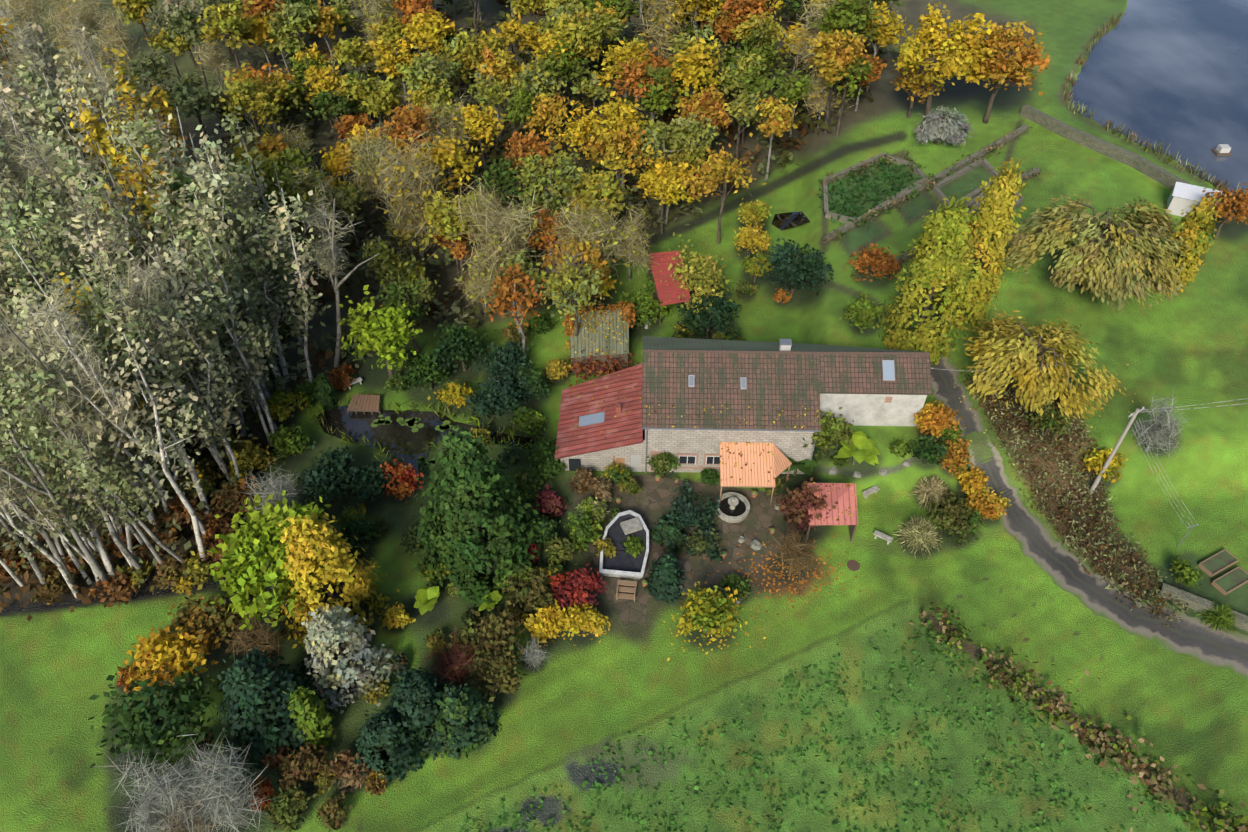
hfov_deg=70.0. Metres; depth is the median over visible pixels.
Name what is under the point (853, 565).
manhole cover
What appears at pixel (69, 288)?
tall wood
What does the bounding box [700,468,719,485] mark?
round plant
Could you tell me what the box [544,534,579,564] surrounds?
round plant
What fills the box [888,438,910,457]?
plant
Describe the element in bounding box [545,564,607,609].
round plant
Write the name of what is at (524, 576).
round plant
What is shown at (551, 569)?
plant
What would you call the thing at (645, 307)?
round plant
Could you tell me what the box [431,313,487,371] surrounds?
round plant
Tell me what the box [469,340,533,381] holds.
round plant
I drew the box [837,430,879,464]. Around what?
banana plant
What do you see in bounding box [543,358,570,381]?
round plant
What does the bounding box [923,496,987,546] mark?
round plant
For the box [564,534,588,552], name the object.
plant
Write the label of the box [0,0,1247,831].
ground
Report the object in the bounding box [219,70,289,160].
wood tree
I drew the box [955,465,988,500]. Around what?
round plant
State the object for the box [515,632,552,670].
bare plant
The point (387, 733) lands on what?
bush
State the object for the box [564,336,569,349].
plant
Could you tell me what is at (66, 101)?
tall wood
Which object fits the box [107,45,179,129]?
wood tree
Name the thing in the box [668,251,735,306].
round plant
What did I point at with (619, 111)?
wood tree
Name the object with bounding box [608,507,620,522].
plant
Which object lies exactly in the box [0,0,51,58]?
wood tree
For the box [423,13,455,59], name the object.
wood tree
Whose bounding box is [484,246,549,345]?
wood tree
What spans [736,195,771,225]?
round plant
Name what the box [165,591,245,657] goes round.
round plant
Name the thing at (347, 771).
round plant
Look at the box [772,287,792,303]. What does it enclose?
round plant
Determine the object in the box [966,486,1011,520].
round plant
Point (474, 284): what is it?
wood tree
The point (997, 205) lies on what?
plant column
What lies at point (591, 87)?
wood tree
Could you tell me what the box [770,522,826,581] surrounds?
bare plant
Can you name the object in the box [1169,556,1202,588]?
round plant
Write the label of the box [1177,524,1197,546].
clothes post
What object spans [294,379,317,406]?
round plant
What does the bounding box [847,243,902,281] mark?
round plant
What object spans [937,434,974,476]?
round plant
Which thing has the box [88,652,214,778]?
round plant
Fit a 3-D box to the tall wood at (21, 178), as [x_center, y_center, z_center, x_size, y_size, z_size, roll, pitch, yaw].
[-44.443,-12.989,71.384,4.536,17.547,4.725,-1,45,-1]
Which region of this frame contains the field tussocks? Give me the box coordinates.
[426,619,1198,831]
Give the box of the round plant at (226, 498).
[211,483,252,516]
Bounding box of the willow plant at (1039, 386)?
[963,307,1126,423]
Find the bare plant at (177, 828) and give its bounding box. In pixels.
[140,780,230,831]
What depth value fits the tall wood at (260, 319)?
66.11 m
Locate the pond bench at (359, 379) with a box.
[347,377,361,388]
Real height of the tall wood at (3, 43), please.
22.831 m
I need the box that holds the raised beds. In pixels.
[1198,549,1247,594]
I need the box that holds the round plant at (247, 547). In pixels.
[206,490,335,629]
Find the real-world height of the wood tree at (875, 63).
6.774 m
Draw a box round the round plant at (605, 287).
[572,260,621,308]
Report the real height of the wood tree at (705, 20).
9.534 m
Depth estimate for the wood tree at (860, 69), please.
91.63 m
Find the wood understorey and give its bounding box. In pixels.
[0,0,901,620]
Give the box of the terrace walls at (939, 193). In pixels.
[822,124,1039,274]
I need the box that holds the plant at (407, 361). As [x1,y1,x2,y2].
[393,350,413,366]
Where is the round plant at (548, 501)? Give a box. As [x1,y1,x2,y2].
[533,484,567,521]
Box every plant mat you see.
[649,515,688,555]
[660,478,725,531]
[683,525,724,563]
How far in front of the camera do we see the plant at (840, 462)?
63.76 m
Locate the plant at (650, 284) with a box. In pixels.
[643,273,654,292]
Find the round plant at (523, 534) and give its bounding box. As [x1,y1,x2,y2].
[488,520,526,550]
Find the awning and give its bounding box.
[719,442,791,505]
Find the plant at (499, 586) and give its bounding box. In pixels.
[489,572,510,592]
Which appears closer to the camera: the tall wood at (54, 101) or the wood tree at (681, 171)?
the tall wood at (54, 101)
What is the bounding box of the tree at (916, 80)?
[890,54,945,118]
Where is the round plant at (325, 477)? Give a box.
[291,444,363,509]
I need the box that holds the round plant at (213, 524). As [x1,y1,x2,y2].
[183,505,239,548]
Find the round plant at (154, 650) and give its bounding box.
[117,623,218,692]
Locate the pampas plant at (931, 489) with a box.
[907,475,949,510]
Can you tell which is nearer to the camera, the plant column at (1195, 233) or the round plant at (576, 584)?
the round plant at (576, 584)
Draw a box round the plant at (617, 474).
[602,462,632,491]
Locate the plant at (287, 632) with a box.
[277,619,306,641]
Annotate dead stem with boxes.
[0,459,43,537]
[0,509,43,545]
[0,557,29,591]
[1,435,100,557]
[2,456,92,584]
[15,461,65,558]
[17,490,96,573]
[41,442,100,512]
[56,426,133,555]
[74,462,144,545]
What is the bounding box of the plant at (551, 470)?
[534,460,565,479]
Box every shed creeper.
[560,301,637,341]
[562,350,638,386]
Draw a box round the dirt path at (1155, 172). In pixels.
[1020,104,1237,221]
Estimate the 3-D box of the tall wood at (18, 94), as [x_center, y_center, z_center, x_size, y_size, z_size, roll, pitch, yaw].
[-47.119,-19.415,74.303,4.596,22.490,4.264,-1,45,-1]
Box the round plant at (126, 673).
[115,664,137,693]
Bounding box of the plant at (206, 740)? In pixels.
[189,733,213,759]
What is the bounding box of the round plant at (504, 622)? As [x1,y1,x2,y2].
[440,601,524,675]
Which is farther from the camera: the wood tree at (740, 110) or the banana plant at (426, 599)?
the wood tree at (740, 110)
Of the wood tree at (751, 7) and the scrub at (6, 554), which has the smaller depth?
the scrub at (6, 554)
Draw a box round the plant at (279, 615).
[270,610,289,623]
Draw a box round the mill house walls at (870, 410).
[560,337,926,473]
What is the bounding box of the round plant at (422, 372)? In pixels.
[399,351,454,390]
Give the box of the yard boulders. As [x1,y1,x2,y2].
[633,459,910,603]
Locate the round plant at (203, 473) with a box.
[167,456,220,501]
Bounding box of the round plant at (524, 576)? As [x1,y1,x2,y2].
[507,566,539,595]
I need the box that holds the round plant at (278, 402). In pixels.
[260,386,309,420]
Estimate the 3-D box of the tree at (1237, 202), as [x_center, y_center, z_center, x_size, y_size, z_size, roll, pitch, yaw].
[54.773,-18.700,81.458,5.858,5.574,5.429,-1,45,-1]
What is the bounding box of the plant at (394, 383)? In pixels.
[384,373,410,392]
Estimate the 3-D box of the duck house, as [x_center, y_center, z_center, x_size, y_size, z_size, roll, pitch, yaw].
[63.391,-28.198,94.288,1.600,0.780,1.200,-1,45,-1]
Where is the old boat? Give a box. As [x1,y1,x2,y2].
[599,510,648,601]
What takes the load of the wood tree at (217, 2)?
on the ground
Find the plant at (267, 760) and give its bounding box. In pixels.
[259,744,291,770]
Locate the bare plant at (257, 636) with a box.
[223,612,286,668]
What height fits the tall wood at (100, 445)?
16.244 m
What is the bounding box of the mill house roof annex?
[806,344,931,394]
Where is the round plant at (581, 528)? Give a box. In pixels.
[563,510,603,553]
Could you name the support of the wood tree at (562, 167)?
on the ground
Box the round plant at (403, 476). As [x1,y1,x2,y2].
[372,457,423,503]
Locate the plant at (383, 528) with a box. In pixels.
[362,517,392,541]
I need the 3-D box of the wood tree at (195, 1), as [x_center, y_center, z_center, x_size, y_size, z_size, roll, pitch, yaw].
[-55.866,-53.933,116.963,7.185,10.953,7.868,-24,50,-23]
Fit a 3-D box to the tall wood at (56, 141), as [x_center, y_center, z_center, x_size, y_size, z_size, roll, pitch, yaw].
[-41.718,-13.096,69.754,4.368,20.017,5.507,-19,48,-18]
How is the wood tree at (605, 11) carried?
on the ground
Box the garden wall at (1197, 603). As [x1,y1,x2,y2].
[1159,583,1247,631]
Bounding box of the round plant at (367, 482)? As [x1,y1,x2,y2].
[338,456,397,504]
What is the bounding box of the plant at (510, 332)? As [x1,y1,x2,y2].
[502,320,529,347]
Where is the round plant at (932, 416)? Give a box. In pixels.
[913,399,964,441]
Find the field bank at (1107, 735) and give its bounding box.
[909,601,1247,831]
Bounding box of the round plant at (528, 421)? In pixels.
[511,405,548,440]
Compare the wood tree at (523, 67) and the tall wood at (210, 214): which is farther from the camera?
the wood tree at (523, 67)
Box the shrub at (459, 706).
[430,681,503,759]
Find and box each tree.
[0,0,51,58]
[0,0,53,34]
[0,0,54,53]
[0,17,22,79]
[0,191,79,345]
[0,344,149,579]
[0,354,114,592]
[3,24,48,70]
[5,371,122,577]
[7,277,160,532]
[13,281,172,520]
[36,6,93,76]
[37,0,88,55]
[42,0,78,19]
[43,2,105,68]
[57,43,101,119]
[59,0,113,58]
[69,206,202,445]
[77,21,147,110]
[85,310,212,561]
[91,0,149,62]
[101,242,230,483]
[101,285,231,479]
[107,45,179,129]
[109,0,158,55]
[117,74,163,123]
[133,76,184,151]
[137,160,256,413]
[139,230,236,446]
[141,26,190,81]
[142,0,207,66]
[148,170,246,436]
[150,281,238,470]
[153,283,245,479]
[161,5,215,88]
[162,68,226,163]
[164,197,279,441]
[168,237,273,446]
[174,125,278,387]
[183,0,213,44]
[189,30,237,88]
[192,0,257,73]
[193,0,243,56]
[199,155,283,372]
[201,89,239,149]
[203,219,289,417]
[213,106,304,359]
[216,139,276,239]
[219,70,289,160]
[222,121,258,179]
[223,63,296,133]
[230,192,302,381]
[237,0,291,64]
[239,13,274,74]
[246,77,302,139]
[246,167,332,268]
[247,132,301,171]
[252,146,326,238]
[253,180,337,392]
[261,22,305,81]
[263,0,320,52]
[269,119,318,168]
[269,159,347,260]
[276,81,312,130]
[276,510,399,651]
[284,0,313,49]
[289,54,329,117]
[293,42,326,65]
[299,61,344,123]
[302,0,345,70]
[306,88,350,144]
[319,139,360,181]
[320,175,352,225]
[320,182,370,254]
[322,0,359,38]
[328,36,379,79]
[333,113,374,146]
[336,74,377,132]
[337,70,383,128]
[339,126,407,218]
[347,123,387,180]
[348,0,403,64]
[350,138,382,194]
[358,123,452,263]
[359,233,413,297]
[361,75,405,136]
[368,10,408,83]
[369,36,419,105]
[376,101,437,148]
[378,276,440,353]
[382,138,413,189]
[382,201,431,261]
[390,46,450,135]
[391,0,448,56]
[393,153,448,209]
[395,254,433,305]
[396,93,437,135]
[398,3,457,88]
[406,79,453,131]
[406,193,500,281]
[407,139,456,193]
[411,129,481,198]
[415,94,477,181]
[416,182,482,276]
[421,101,467,134]
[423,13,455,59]
[429,29,480,104]
[431,222,479,259]
[437,176,545,294]
[442,28,508,108]
[449,233,501,311]
[452,103,507,180]
[466,188,514,245]
[467,64,513,137]
[469,0,478,41]
[469,149,536,211]
[469,189,498,232]
[473,188,507,229]
[475,41,522,115]
[476,13,541,62]
[477,0,481,26]
[480,262,548,362]
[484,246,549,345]
[497,197,534,269]
[503,83,545,137]
[503,130,553,195]
[505,0,555,25]
[506,62,566,141]
[509,62,548,119]
[509,145,590,252]
[516,187,569,252]
[516,200,570,271]
[523,92,568,157]
[524,21,547,62]
[527,40,590,127]
[531,3,583,89]
[531,27,582,102]
[533,257,610,336]
[535,100,602,170]
[535,188,631,280]
[535,229,591,317]
[539,33,589,93]
[540,8,606,103]
[541,231,615,307]
[543,141,598,197]
[544,0,599,13]
[556,0,628,77]
[559,0,611,36]
[562,189,593,217]
[570,65,615,116]
[571,160,634,258]
[580,209,614,239]
[582,121,662,221]
[591,1,627,61]
[591,91,648,198]
[593,128,631,177]
[594,40,657,103]
[600,0,637,43]
[605,200,659,280]
[606,57,674,121]
[614,62,688,127]
[615,37,651,97]
[626,0,693,59]
[628,113,712,205]
[632,168,700,233]
[637,46,680,98]
[639,2,641,18]
[639,156,694,224]
[654,5,705,60]
[654,107,727,190]
[661,128,705,161]
[662,0,729,44]
[662,20,735,92]
[662,144,707,200]
[664,36,723,101]
[670,84,732,158]
[672,90,728,138]
[674,73,715,99]
[683,143,766,243]
[698,0,747,49]
[706,0,743,49]
[706,0,780,65]
[710,51,766,140]
[716,20,792,94]
[716,60,774,142]
[725,84,766,163]
[728,11,791,50]
[749,94,801,180]
[755,0,786,15]
[766,69,820,140]
[778,0,878,90]
[778,23,816,76]
[784,0,815,33]
[797,59,857,127]
[801,0,862,63]
[805,24,872,132]
[809,0,883,103]
[818,52,873,136]
[854,0,906,49]
[854,53,886,110]
[857,1,912,90]
[859,0,891,51]
[890,54,945,118]
[893,2,1001,119]
[970,20,1050,123]
[1201,183,1247,239]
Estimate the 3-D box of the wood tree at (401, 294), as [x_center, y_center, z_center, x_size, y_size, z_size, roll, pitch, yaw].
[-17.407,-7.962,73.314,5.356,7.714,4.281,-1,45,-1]
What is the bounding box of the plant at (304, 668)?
[298,659,312,675]
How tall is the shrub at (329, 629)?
7.796 m
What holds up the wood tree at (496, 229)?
on the ground
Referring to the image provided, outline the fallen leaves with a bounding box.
[516,250,1140,660]
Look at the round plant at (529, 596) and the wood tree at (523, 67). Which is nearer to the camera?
the round plant at (529, 596)
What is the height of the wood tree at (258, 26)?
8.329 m
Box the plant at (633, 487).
[625,478,643,495]
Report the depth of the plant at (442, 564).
59.07 m
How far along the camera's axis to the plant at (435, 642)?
55.62 m
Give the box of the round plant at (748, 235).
[732,222,770,260]
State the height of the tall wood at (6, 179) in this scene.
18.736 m
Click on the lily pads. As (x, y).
(409, 422)
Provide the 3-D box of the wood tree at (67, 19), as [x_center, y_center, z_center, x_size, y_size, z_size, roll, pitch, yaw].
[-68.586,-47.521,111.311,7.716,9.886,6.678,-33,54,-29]
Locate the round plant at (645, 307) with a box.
[610,284,675,328]
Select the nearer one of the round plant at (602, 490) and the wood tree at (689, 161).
the round plant at (602, 490)
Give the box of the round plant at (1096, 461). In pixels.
[1080,446,1128,482]
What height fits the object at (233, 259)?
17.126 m
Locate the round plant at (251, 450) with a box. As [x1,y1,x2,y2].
[215,435,280,482]
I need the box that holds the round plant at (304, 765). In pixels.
[278,738,337,790]
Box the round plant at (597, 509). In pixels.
[575,496,609,524]
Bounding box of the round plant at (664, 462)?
[645,452,680,478]
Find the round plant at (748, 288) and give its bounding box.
[735,279,758,298]
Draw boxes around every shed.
[570,309,628,357]
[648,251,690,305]
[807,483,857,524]
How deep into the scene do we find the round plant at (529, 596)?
56.84 m
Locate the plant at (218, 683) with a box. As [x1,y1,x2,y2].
[215,675,230,692]
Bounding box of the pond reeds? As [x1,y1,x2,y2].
[1061,10,1246,196]
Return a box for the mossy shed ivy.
[539,296,620,375]
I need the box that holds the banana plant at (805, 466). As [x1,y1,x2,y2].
[783,456,818,475]
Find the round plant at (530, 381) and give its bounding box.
[508,360,550,401]
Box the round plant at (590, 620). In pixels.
[562,602,611,642]
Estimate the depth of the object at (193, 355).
60.14 m
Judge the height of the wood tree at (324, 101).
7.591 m
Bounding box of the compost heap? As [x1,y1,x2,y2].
[772,211,809,230]
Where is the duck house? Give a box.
[1211,144,1231,155]
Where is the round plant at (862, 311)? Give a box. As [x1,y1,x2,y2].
[839,291,889,332]
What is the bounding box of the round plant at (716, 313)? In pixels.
[671,292,741,339]
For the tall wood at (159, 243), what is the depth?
61.68 m
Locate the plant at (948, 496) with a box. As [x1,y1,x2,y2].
[940,488,957,505]
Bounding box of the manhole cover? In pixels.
[847,560,859,570]
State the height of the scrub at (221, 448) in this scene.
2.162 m
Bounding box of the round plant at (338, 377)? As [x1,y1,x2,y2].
[327,362,355,389]
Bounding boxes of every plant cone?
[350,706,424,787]
[402,425,543,608]
[641,554,686,604]
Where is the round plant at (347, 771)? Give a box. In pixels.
[325,748,376,794]
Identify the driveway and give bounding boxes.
[931,357,1247,678]
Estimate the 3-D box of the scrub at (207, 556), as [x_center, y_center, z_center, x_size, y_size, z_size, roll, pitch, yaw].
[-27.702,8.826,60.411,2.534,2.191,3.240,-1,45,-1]
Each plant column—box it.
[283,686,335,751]
[314,372,337,410]
[877,192,980,368]
[935,154,1026,330]
[1158,195,1221,295]
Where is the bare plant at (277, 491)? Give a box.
[240,456,301,518]
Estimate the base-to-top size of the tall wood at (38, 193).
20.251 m
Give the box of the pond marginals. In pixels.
[308,396,546,472]
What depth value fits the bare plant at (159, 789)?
45.58 m
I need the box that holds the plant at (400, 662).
[386,651,408,678]
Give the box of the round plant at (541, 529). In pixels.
[524,514,560,546]
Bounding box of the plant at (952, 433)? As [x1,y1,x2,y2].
[934,416,964,445]
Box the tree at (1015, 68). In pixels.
[970,20,1050,123]
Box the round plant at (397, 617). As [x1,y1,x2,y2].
[378,601,415,629]
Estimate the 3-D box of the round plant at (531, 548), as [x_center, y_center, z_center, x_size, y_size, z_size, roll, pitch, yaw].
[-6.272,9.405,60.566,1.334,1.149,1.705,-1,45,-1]
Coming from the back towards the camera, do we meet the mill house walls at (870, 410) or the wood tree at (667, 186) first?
the wood tree at (667, 186)
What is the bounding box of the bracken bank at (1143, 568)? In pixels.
[961,372,1195,628]
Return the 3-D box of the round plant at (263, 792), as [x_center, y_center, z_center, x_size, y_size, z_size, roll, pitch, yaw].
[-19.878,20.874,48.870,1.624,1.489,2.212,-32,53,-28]
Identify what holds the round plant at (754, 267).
on the ground
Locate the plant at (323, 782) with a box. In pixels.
[314,766,337,795]
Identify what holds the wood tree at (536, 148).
on the ground
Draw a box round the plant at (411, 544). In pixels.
[400,523,430,555]
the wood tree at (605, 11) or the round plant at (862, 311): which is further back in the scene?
the wood tree at (605, 11)
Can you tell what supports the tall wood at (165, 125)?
on the ground
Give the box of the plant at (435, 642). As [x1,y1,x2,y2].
[423,628,446,654]
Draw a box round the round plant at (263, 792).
[246,776,278,810]
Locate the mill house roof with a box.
[642,336,820,429]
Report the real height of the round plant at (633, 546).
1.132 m
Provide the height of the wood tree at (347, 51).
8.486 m
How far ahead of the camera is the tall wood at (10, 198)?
60.40 m
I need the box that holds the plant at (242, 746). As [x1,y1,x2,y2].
[222,737,248,760]
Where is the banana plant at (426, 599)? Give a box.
[414,586,439,614]
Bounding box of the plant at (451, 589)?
[446,581,464,597]
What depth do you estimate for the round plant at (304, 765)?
49.22 m
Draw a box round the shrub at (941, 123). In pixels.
[911,106,975,145]
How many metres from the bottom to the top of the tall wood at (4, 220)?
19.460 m
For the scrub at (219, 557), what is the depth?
59.20 m
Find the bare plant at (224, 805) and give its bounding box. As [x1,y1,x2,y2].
[161,729,274,831]
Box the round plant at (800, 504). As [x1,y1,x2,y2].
[772,476,838,536]
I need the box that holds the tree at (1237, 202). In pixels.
[1201,183,1247,239]
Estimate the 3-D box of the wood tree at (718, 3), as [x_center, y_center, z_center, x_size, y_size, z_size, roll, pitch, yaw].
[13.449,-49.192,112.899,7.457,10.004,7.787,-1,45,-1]
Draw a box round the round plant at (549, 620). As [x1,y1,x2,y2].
[520,599,572,644]
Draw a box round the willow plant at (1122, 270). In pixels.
[1004,191,1197,311]
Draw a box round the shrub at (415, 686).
[381,667,452,760]
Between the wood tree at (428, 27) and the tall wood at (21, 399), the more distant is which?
the wood tree at (428, 27)
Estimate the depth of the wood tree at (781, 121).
90.43 m
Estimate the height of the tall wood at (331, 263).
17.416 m
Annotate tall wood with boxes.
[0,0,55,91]
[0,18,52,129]
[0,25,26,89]
[0,51,59,203]
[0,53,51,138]
[0,63,21,167]
[0,63,70,195]
[0,81,66,222]
[0,94,38,161]
[0,101,21,171]
[0,107,57,208]
[0,108,16,173]
[0,117,59,201]
[0,127,74,256]
[0,141,33,217]
[0,145,50,242]
[0,157,32,206]
[0,164,64,246]
[0,175,57,251]
[0,179,43,269]
[0,199,49,280]
[0,200,64,332]
[0,224,60,297]
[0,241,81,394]
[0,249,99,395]
[0,258,97,393]
[0,267,44,360]
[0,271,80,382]
[0,285,66,370]
[0,294,113,474]
[0,296,123,533]
[0,298,102,474]
[0,317,149,490]
[0,329,49,479]
[0,335,82,472]
[0,338,116,503]
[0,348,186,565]
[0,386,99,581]
[0,397,66,531]
[0,431,31,523]
[0,434,47,584]
[0,443,79,597]
[1,74,66,225]
[1,113,45,187]
[1,158,61,236]
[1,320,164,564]
[1,413,94,557]
[3,127,103,279]
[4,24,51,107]
[6,203,74,300]
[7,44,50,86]
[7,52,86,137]
[10,169,72,295]
[10,498,80,592]
[12,126,77,246]
[12,152,73,230]
[12,245,195,489]
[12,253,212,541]
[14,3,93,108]
[14,66,71,194]
[18,383,138,566]
[23,88,111,184]
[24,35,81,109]
[25,219,107,332]
[26,100,89,160]
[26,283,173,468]
[30,201,112,298]
[31,120,85,204]
[33,87,87,145]
[33,137,121,219]
[34,271,87,333]
[38,227,124,346]
[40,201,118,319]
[43,73,94,189]
[44,272,168,504]
[45,134,151,287]
[48,166,127,280]
[48,250,122,315]
[49,75,125,204]
[50,38,126,205]
[50,142,132,246]
[51,325,158,505]
[52,189,130,256]
[53,49,124,166]
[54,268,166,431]
[55,280,154,489]
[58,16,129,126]
[58,88,129,191]
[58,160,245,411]
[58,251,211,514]
[60,206,168,400]
[64,372,146,530]
[67,187,130,278]
[69,133,135,254]
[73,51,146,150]
[74,77,123,142]
[76,149,124,220]
[79,145,126,204]
[86,131,182,281]
[86,164,169,318]
[91,105,143,213]
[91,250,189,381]
[93,88,159,225]
[96,227,180,345]
[100,172,180,297]
[102,49,175,168]
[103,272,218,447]
[104,59,178,166]
[107,157,170,239]
[109,98,151,172]
[109,119,170,209]
[109,233,210,440]
[111,163,152,243]
[112,103,178,211]
[115,142,205,302]
[116,129,168,226]
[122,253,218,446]
[125,98,186,217]
[126,176,238,373]
[127,137,270,370]
[129,270,211,497]
[131,199,174,241]
[133,108,188,188]
[138,81,188,165]
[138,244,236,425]
[141,207,202,379]
[143,215,277,429]
[152,101,210,171]
[167,148,245,252]
[170,149,287,314]
[173,200,260,387]
[175,147,198,175]
[175,193,241,349]
[177,178,254,356]
[180,133,197,173]
[185,154,249,278]
[187,154,278,369]
[189,153,271,286]
[197,191,287,389]
[203,177,289,349]
[235,165,296,327]
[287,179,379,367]
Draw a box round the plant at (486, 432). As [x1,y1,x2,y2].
[468,426,490,443]
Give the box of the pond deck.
[347,394,381,414]
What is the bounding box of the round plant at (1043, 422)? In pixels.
[1025,400,1072,435]
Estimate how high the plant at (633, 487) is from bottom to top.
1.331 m
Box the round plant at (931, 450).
[905,434,953,465]
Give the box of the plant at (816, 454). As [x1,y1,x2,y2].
[813,444,828,461]
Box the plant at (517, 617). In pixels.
[507,606,522,621]
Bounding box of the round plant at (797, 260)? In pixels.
[756,238,834,299]
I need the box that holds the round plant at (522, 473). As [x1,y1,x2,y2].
[505,465,547,500]
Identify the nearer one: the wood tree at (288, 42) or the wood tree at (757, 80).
the wood tree at (757, 80)
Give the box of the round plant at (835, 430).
[802,407,853,455]
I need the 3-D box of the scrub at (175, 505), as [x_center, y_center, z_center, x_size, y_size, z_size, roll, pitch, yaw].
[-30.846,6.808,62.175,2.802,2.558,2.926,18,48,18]
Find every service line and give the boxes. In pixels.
[1129,421,1185,525]
[1133,422,1188,523]
[1135,418,1193,524]
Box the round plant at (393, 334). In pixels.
[338,285,422,377]
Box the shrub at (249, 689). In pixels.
[206,643,333,769]
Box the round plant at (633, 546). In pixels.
[620,534,644,557]
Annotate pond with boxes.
[316,405,537,474]
[1068,0,1247,196]
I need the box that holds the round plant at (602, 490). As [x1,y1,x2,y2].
[588,476,612,502]
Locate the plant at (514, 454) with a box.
[497,447,522,464]
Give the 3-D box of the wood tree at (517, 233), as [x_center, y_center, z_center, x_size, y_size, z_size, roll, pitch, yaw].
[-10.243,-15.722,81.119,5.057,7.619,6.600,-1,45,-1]
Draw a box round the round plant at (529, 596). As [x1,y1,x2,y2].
[497,567,555,611]
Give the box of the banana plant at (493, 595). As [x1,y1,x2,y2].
[478,590,503,611]
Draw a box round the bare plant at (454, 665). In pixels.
[420,622,486,686]
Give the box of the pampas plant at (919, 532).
[893,515,943,558]
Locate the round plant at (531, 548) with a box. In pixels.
[526,543,540,564]
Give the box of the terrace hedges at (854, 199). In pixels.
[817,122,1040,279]
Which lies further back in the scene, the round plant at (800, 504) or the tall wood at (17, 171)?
the tall wood at (17, 171)
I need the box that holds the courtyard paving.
[574,475,805,625]
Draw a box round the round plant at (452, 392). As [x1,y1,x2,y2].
[427,379,476,408]
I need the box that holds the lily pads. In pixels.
[371,414,450,467]
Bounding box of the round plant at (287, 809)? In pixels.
[264,782,316,831]
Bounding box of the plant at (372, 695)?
[360,676,391,704]
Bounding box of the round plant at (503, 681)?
[463,642,527,701]
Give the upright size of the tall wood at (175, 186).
21.644 m
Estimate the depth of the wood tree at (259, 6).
111.37 m
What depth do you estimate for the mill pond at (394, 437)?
69.53 m
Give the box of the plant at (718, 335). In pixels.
[711,328,744,340]
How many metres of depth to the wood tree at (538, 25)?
109.66 m
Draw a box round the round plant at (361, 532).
[331,513,385,559]
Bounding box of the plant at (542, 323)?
[526,313,555,334]
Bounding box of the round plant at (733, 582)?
[718,573,751,600]
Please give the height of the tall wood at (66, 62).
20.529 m
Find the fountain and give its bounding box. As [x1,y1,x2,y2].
[716,492,749,522]
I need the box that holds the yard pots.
[581,474,790,586]
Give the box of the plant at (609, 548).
[593,537,616,557]
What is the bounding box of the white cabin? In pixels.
[1167,181,1222,216]
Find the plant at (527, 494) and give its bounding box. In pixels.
[516,472,543,503]
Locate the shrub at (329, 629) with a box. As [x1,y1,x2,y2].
[301,605,393,713]
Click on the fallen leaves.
(738, 522)
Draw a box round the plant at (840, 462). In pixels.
[829,452,848,467]
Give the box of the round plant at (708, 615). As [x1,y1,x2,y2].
[672,581,746,644]
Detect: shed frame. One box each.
[571,354,627,374]
[647,258,690,324]
[805,487,856,542]
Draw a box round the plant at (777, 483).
[765,476,784,496]
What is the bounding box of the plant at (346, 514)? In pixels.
[337,503,368,524]
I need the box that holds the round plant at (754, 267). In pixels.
[741,246,773,284]
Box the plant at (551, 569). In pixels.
[536,561,564,586]
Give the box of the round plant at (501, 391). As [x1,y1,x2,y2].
[463,370,530,425]
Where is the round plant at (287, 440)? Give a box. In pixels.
[267,421,315,463]
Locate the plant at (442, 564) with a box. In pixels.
[418,561,450,581]
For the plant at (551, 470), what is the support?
on the ground
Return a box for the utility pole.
[1089,407,1144,492]
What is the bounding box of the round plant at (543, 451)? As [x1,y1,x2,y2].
[527,435,558,468]
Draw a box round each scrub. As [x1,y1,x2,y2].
[0,536,30,568]
[0,553,26,580]
[22,546,52,566]
[29,565,65,604]
[50,551,84,573]
[87,571,137,607]
[100,524,143,557]
[113,558,152,588]
[138,536,166,564]
[141,498,171,529]
[144,527,179,552]
[149,550,188,592]
[156,551,212,596]
[163,491,203,533]
[190,531,234,562]
[201,549,230,579]
[210,437,237,458]
[225,476,267,511]
[231,475,253,484]
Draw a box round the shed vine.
[668,231,732,326]
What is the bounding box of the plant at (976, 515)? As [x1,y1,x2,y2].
[967,506,981,517]
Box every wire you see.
[1133,403,1246,412]
[1147,398,1247,409]
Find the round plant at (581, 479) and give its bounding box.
[567,466,595,494]
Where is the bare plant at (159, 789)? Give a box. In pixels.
[93,742,200,831]
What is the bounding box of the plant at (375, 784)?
[364,769,389,795]
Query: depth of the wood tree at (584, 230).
77.08 m
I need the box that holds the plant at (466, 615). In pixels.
[461,608,480,626]
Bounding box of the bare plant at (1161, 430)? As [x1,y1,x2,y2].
[1131,386,1194,458]
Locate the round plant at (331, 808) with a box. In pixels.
[316,791,352,831]
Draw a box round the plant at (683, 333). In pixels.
[672,321,695,337]

